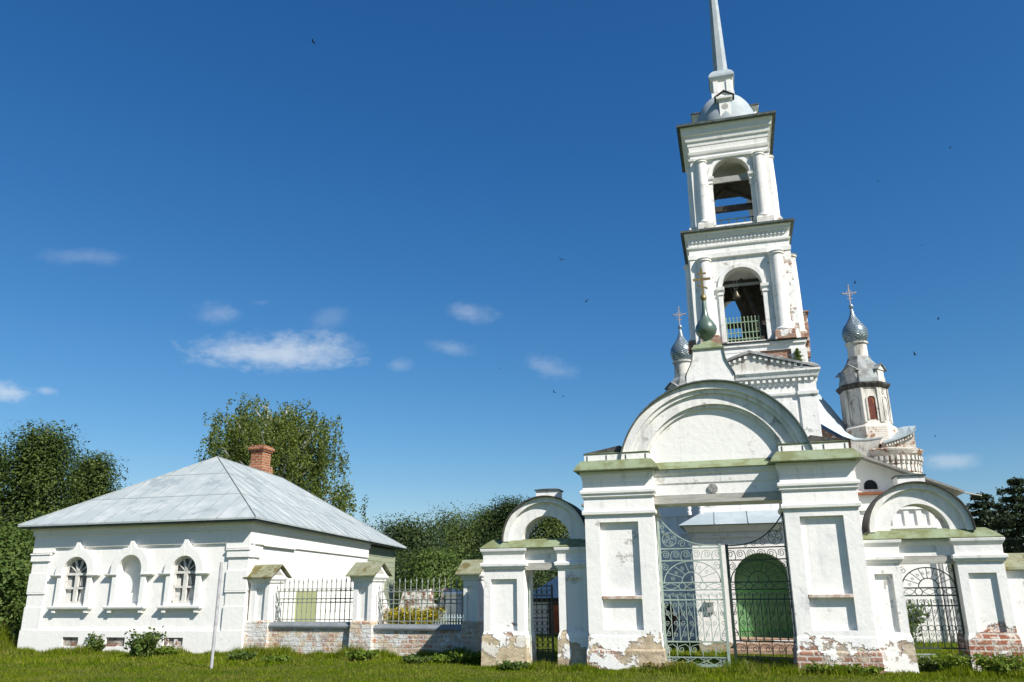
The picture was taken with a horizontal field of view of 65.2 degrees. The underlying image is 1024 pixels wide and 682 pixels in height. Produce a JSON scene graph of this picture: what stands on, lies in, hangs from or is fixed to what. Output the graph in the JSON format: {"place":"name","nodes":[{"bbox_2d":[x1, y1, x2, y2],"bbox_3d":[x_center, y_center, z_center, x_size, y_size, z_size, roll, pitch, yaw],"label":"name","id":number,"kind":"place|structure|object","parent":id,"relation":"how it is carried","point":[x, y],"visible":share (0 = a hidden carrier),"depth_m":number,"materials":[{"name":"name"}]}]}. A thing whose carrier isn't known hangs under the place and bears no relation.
{"place":"outdoors","nodes":[
{"label":"outdoors","id":0,"kind":"place"},
{"bbox_2d":[0,617,1023,681],"bbox_3d":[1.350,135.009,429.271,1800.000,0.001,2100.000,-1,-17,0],"label":"ground","id":1,"kind":"structure","parent":0,"point":[463,668],"depth_m":16.63,"materials":[{"name":"green plant"}]},
{"bbox_2d":[0,435,21,629],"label":"birch tree","id":2,"kind":"object","parent":1,"relation":"on","point":[3,453],"visible":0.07,"depth_m":34.60,"materials":[{"name":"green plant"}]},
{"bbox_2d":[0,521,35,637],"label":"tree","id":3,"kind":"object","parent":1,"relation":"on","point":[11,565],"visible":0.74,"depth_m":28.80,"materials":[{"name":"green plant"}]},
{"bbox_2d":[4,504,69,637],"bbox_3d":[-18.699,9.335,31.916,4.784,5.493,3.944,-1,-17,0],"label":"bushy tree","id":4,"kind":"object","parent":1,"relation":"on","point":[36,516],"visible":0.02,"depth_m":31.66,"materials":[{"name":"green plant"}]},
{"bbox_2d":[0,418,96,636],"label":"birch tree","id":5,"kind":"object","parent":1,"relation":"on","point":[37,470],"visible":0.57,"depth_m":33.76,"materials":[{"name":"green plant"}]},
{"bbox_2d":[56,449,130,509],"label":"round tree","id":6,"kind":"object","parent":1,"relation":"on","point":[99,475],"visible":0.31,"depth_m":40.04,"materials":[{"name":"green plant"}]},
{"bbox_2d":[84,631,107,650],"bbox_3d":[-11.997,8.732,23.148,0.904,0.688,0.725,-1,-17,0],"label":"bush","id":7,"kind":"object","parent":1,"relation":"on","point":[97,644],"visible":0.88,"depth_m":23.05,"materials":[{"name":"green plant"}]},
{"bbox_2d":[120,625,166,657],"bbox_3d":[-9.982,8.148,21.613,1.209,0.860,0.843,-1,-17,0],"label":"bush","id":8,"kind":"object","parent":1,"relation":"on","point":[145,644],"visible":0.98,"depth_m":21.46,"materials":[{"name":"green plant"}]},
{"bbox_2d":[153,645,179,655],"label":"weed clump","id":9,"kind":"object","parent":1,"relation":"on","point":[162,651],"visible":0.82,"depth_m":21.89,"materials":[{"name":"green plant"}]},
{"bbox_2d":[17,445,406,653],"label":"house","id":10,"kind":"structure","parent":1,"relation":"on","point":[139,558],"depth_m":23.98,"materials":[{"name":"paint"}]},
{"bbox_2d":[61,557,86,603],"bbox_3d":[-13.068,7.204,24.078,0.900,1.350,0.100,-5,-18,14],"label":"window","id":11,"kind":"structure","parent":10,"relation":"in","point":[76,571],"depth_m":24.07,"materials":[{"name":"white wood"}]},
{"bbox_2d":[171,556,195,602],"bbox_3d":[-9.420,6.896,23.137,0.820,1.310,0.100,-5,-18,14],"label":"window","id":12,"kind":"structure","parent":10,"relation":"in","point":[184,577],"depth_m":23.13,"materials":[{"name":"white wood"}]},
{"bbox_2d":[294,591,316,621],"bbox_3d":[-6.887,9.103,26.666,0.035,1.460,1.805,-3,-17,7],"label":"door","id":13,"kind":"structure","parent":10,"relation":"in","point":[300,606],"depth_m":26.66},
{"bbox_2d":[210,562,222,667],"bbox_3d":[-6.871,6.399,18.590,0.070,2.442,0.320,5,-18,-17],"label":"leaning pole","id":14,"kind":"object","parent":1,"relation":"on","point":[216,616],"visible":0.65,"depth_m":18.57,"materials":[{"name":"white metal"}]},
{"bbox_2d":[226,650,257,660],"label":"weed clump","id":15,"kind":"object","parent":1,"relation":"on","point":[235,655],"visible":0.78,"depth_m":20.11,"materials":[{"name":"green plant"}]},
{"bbox_2d":[261,653,291,662],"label":"weed clump","id":16,"kind":"object","parent":1,"relation":"on","point":[280,658],"visible":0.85,"depth_m":19.55,"materials":[{"name":"green plant"}]},
{"bbox_2d":[194,392,368,524],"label":"birch tree","id":17,"kind":"object","parent":1,"relation":"on","point":[287,438],"visible":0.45,"depth_m":42.90,"materials":[{"name":"green plant"}]},
{"bbox_2d":[345,648,379,660],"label":"weed clump","id":18,"kind":"object","parent":1,"relation":"on","point":[360,654],"visible":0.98,"depth_m":19.76,"materials":[{"name":"green plant"}]},
{"bbox_2d":[243,559,483,655],"bbox_3d":[-4.024,7.198,21.535,7.240,2.400,1.000,-7,-18,19],"label":"brick fence","id":19,"kind":"object","parent":1,"relation":"on","point":[366,626],"visible":0.99,"depth_m":21.30,"materials":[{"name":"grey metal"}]},
{"bbox_2d":[393,550,414,606],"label":"leafy tree","id":20,"kind":"object","parent":1,"relation":"on","point":[397,573],"visible":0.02,"depth_m":55.00,"materials":[{"name":"green plant"}]},
{"bbox_2d":[383,606,445,623],"bbox_3d":[-4.051,11.270,32.301,2.792,1.153,1.968,-1,-17,0],"label":"flowering shrub","id":21,"kind":"object","parent":1,"relation":"on","point":[412,617],"visible":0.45,"depth_m":32.01,"materials":[{"name":"yellow plant"}]},
{"bbox_2d":[401,654,432,663],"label":"weed clump","id":22,"kind":"object","parent":1,"relation":"on","point":[411,658],"visible":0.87,"depth_m":18.75,"materials":[{"name":"green plant"}]},
{"bbox_2d":[383,588,461,623],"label":"ruined wall","id":23,"kind":"structure","parent":1,"relation":"on","point":[424,595],"depth_m":34.71,"materials":[{"name":"brick"}]},
{"bbox_2d":[369,510,481,605],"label":"leafy tree","id":24,"kind":"object","parent":1,"relation":"on","point":[413,538],"visible":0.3,"depth_m":58.61,"materials":[{"name":"green plant"}]},
{"bbox_2d":[394,546,471,609],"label":"leafy tree","id":25,"kind":"object","parent":1,"relation":"on","point":[432,564],"visible":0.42,"depth_m":46.64,"materials":[{"name":"green plant"}]},
{"bbox_2d":[431,653,456,662],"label":"weed clump","id":26,"kind":"object","parent":1,"relation":"on","point":[440,658],"visible":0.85,"depth_m":18.83,"materials":[{"name":"green plant"}]},
{"bbox_2d":[429,614,461,623],"bbox_3d":[-2.675,11.271,32.028,2.080,0.820,0.050,-8,-19,24],"label":"grave fence","id":27,"kind":"object","parent":1,"relation":"on","point":[454,617],"visible":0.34,"depth_m":31.98,"materials":[{"name":"white metal"}]},
{"bbox_2d":[442,590,461,623],"bbox_3d":[-2.479,11.328,33.637,0.720,1.660,0.720,-7,-19,21],"label":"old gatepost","id":28,"kind":"object","parent":1,"relation":"on","point":[453,606],"visible":0.43,"depth_m":33.49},
{"bbox_2d":[418,499,499,558],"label":"leafy tree","id":29,"kind":"object","parent":1,"relation":"on","point":[462,536],"visible":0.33,"depth_m":66.81,"materials":[{"name":"green plant"}]},
{"bbox_2d":[449,650,480,663],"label":"weed clump","id":30,"kind":"object","parent":1,"relation":"on","point":[467,657],"visible":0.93,"depth_m":18.60,"materials":[{"name":"green plant"}]},
{"bbox_2d":[458,501,500,552],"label":"leafy tree","id":31,"kind":"object","parent":1,"relation":"on","point":[481,515],"visible":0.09,"depth_m":71.72,"materials":[{"name":"green plant"}]},
{"bbox_2d":[446,549,543,589],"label":"leafy tree","id":32,"kind":"object","parent":1,"relation":"on","point":[471,557],"visible":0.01,"depth_m":53.86,"materials":[{"name":"green plant"}]},
{"bbox_2d":[458,494,544,559],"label":"leafy tree","id":33,"kind":"object","parent":1,"relation":"on","point":[506,508],"visible":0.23,"depth_m":65.92,"materials":[{"name":"green plant"}]},
{"bbox_2d":[496,660,528,670],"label":"weed clump","id":34,"kind":"object","parent":1,"relation":"on","point":[509,665],"visible":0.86,"depth_m":17.00,"materials":[{"name":"green plant"}]},
{"bbox_2d":[475,557,557,590],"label":"leafy tree","id":35,"kind":"object","parent":1,"relation":"on","point":[541,576],"visible":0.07,"depth_m":53.32,"materials":[{"name":"green plant"}]},
{"bbox_2d":[477,518,569,559],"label":"leafy tree","id":36,"kind":"object","parent":1,"relation":"on","point":[554,527],"visible":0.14,"depth_m":63.05,"materials":[{"name":"green plant"}]},
{"bbox_2d":[480,488,588,666],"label":"side gate","id":37,"kind":"structure","parent":1,"relation":"on","point":[514,557],"depth_m":18.35,"materials":[{"name":"paint"}]},
{"bbox_2d":[533,576,559,633],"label":"outbuilding","id":38,"kind":"structure","parent":1,"relation":"on","point":[554,581],"depth_m":30.86,"materials":[{"name":"blue metal"}]},
{"bbox_2d":[548,602,559,633],"bbox_3d":[1.800,10.618,30.645,0.800,1.160,0.088,-5,-18,14],"label":"door","id":39,"kind":"structure","parent":38,"relation":"in","point":[555,604],"depth_m":30.68,"materials":[{"name":"brown wood"}]},
{"bbox_2d":[642,660,692,669],"bbox_3d":[3.256,6.818,16.742,1.074,0.281,0.704,-1,-17,0],"label":"weed clump","id":40,"kind":"object","parent":1,"relation":"on","point":[648,664],"visible":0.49,"depth_m":16.66,"materials":[{"name":"green plant"}]},
{"bbox_2d":[677,659,711,667],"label":"weed clump","id":41,"kind":"object","parent":1,"relation":"on","point":[697,662],"visible":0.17,"depth_m":17.12,"materials":[{"name":"green plant"}]},
{"bbox_2d":[573,268,884,673],"bbox_3d":[4.554,2.577,18.242,6.122,9.110,1.682,-5,-18,14],"label":"gateway","id":42,"kind":"object","parent":1,"relation":"on","point":[710,432],"visible":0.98,"depth_m":17.41,"materials":[{"name":"paint"}]},
{"bbox_2d":[718,659,768,666],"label":"weed clump","id":43,"kind":"object","parent":1,"relation":"on","point":[747,661],"visible":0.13,"depth_m":16.82,"materials":[{"name":"green plant"}]},
{"bbox_2d":[676,0,821,654],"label":"bell tower","id":44,"kind":"structure","parent":1,"relation":"on","point":[725,136],"depth_m":26.90,"materials":[{"name":"paint"}]},
{"bbox_2d":[705,600,713,612],"bbox_3d":[5.377,7.198,21.720,0.240,0.330,0.139,-5,-18,14],"label":"letter box","id":45,"kind":"object","parent":44,"relation":"attached to","point":[709,607],"visible":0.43,"depth_m":21.71,"materials":[{"name":"white metal"}]},
{"bbox_2d":[732,280,740,299],"bbox_3d":[7.655,-1.771,27.357,0.300,0.640,0.296,-5,-18,14],"label":"church bell","id":46,"kind":"object","parent":44,"relation":"hanging from","point":[736,295],"visible":1,"depth_m":27.24,"materials":[{"name":"brown metal"}]},
{"bbox_2d":[734,554,793,636],"bbox_3d":[6.964,7.051,22.166,1.490,2.245,0.070,-5,-18,14],"label":"door","id":47,"kind":"structure","parent":44,"relation":"in","point":[754,577],"depth_m":22.14,"materials":[{"name":"metal"}]},
{"bbox_2d":[792,348,805,364],"bbox_3d":[9.124,0.553,25.571,0.549,0.736,0.520,13,-22,-37],"label":"fir sapling","id":48,"kind":"object","parent":44,"relation":"on","point":[797,350],"visible":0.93,"depth_m":25.54,"materials":[{"name":"green plant"}]},
{"bbox_2d":[581,285,981,642],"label":"church","id":49,"kind":"structure","parent":1,"relation":"on","point":[883,446],"depth_m":29.29,"materials":[{"name":"white paint"}]},
{"bbox_2d":[803,660,863,672],"bbox_3d":[6.363,6.504,15.885,1.258,0.313,0.822,-1,-17,0],"label":"weed clump","id":50,"kind":"object","parent":1,"relation":"on","point":[816,666],"visible":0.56,"depth_m":15.66,"materials":[{"name":"green plant"}]},
{"bbox_2d":[843,664,885,674],"bbox_3d":[6.817,6.450,15.677,0.895,0.270,0.713,-1,-17,0],"label":"weed clump","id":51,"kind":"object","parent":1,"relation":"on","point":[872,669],"visible":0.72,"depth_m":15.48,"materials":[{"name":"green plant"}]},
{"bbox_2d":[906,598,930,642],"bbox_3d":[11.391,8.267,23.677,1.998,1.396,1.623,-1,-17,0],"label":"bush","id":52,"kind":"object","parent":1,"relation":"on","point":[916,622],"visible":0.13,"depth_m":23.40,"materials":[{"name":"green plant"}]},
{"bbox_2d":[917,657,936,672],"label":"weed clump","id":53,"kind":"object","parent":1,"relation":"on","point":[925,664],"visible":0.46,"depth_m":15.87,"materials":[{"name":"green plant"}]},
{"bbox_2d":[862,473,1023,672],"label":"side gate","id":54,"kind":"structure","parent":1,"relation":"on","point":[966,550],"depth_m":16.25,"materials":[{"name":"paint"}]},
{"bbox_2d":[930,649,975,671],"bbox_3d":[8.711,6.322,15.680,0.925,0.506,0.840,-1,-17,0],"label":"weed clump","id":55,"kind":"object","parent":1,"relation":"on","point":[948,661],"visible":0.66,"depth_m":15.59,"materials":[{"name":"green plant"}]},
{"bbox_2d":[966,491,1023,552],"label":"spruce tree","id":56,"kind":"object","parent":1,"relation":"on","point":[983,503],"visible":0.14,"depth_m":33.74,"materials":[{"name":"green plant"}]},
{"bbox_2d":[967,653,1023,674],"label":"weed clump","id":57,"kind":"object","parent":1,"relation":"on","point":[1002,663],"visible":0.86,"depth_m":15.08,"materials":[{"name":"green plant"}]},
{"bbox_2d":[983,475,1023,552],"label":"spruce tree","id":58,"kind":"object","parent":1,"relation":"on","point":[1013,490],"visible":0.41,"depth_m":31.56,"materials":[{"name":"green plant"}]},
{"bbox_2d":[1004,553,1023,650],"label":"perimeter wall","id":59,"kind":"structure","parent":1,"relation":"on","point":[1014,565],"depth_m":15.93,"materials":[{"name":"paint"}]},
{"bbox_2d":[1008,527,1023,552],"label":"spruce tree","id":60,"kind":"object","parent":1,"relation":"on","point":[1016,542],"visible":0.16,"depth_m":29.77,"materials":[{"name":"green plant"}]},
{"bbox_2d":[0,0,1023,576],"label":"sky","id":61,"kind":"structure","parent":0,"point":[370,223],"materials":[{"name":"blue"}]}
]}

